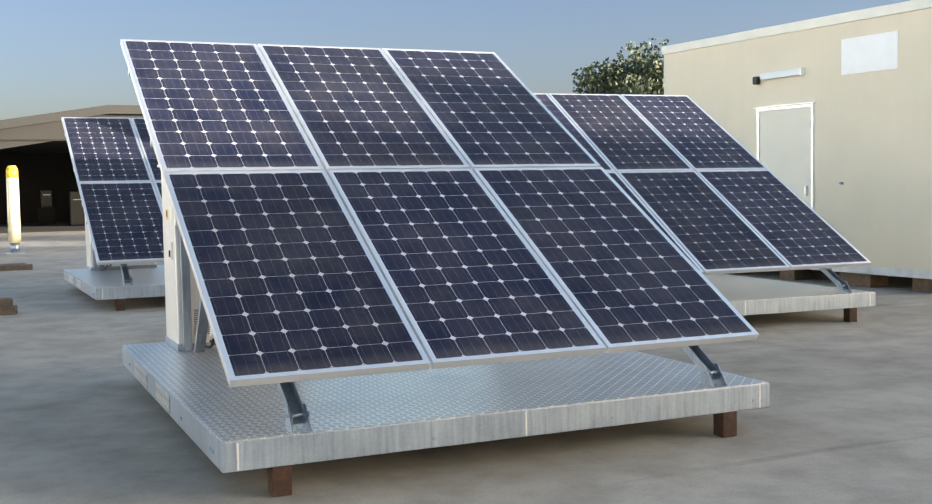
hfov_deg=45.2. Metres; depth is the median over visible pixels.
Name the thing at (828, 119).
portable building
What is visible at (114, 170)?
array panels
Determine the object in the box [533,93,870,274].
array panels
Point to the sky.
(56, 55)
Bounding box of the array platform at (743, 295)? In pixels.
[703,274,875,321]
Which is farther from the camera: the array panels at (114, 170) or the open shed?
the open shed
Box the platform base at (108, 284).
[64,265,164,310]
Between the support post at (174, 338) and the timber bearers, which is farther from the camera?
the timber bearers
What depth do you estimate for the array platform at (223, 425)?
6.36 m
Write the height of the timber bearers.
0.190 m
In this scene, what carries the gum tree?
on the ground slab
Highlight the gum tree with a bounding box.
[571,37,668,94]
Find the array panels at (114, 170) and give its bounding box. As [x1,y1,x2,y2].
[61,117,163,264]
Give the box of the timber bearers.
[0,263,32,314]
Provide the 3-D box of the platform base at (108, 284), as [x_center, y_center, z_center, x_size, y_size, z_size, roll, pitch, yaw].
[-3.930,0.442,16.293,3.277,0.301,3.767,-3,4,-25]
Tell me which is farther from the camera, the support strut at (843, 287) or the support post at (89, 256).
the support post at (89, 256)
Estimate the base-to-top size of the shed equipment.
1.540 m
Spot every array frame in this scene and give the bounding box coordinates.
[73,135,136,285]
[128,69,727,433]
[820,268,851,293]
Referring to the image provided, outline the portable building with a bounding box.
[662,0,931,292]
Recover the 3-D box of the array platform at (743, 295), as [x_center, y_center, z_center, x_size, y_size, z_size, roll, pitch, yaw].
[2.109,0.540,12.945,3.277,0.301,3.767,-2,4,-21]
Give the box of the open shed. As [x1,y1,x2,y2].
[0,105,158,232]
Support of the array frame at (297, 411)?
on the array platform at (223, 425)
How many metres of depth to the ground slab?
6.67 m
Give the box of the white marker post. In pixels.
[6,166,24,253]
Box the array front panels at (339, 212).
[120,39,758,386]
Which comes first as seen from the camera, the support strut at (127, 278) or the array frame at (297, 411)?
the array frame at (297, 411)
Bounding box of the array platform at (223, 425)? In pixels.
[122,342,769,496]
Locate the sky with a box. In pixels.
[0,0,909,119]
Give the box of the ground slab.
[0,231,931,503]
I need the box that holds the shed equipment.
[38,190,84,224]
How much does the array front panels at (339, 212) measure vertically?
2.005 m

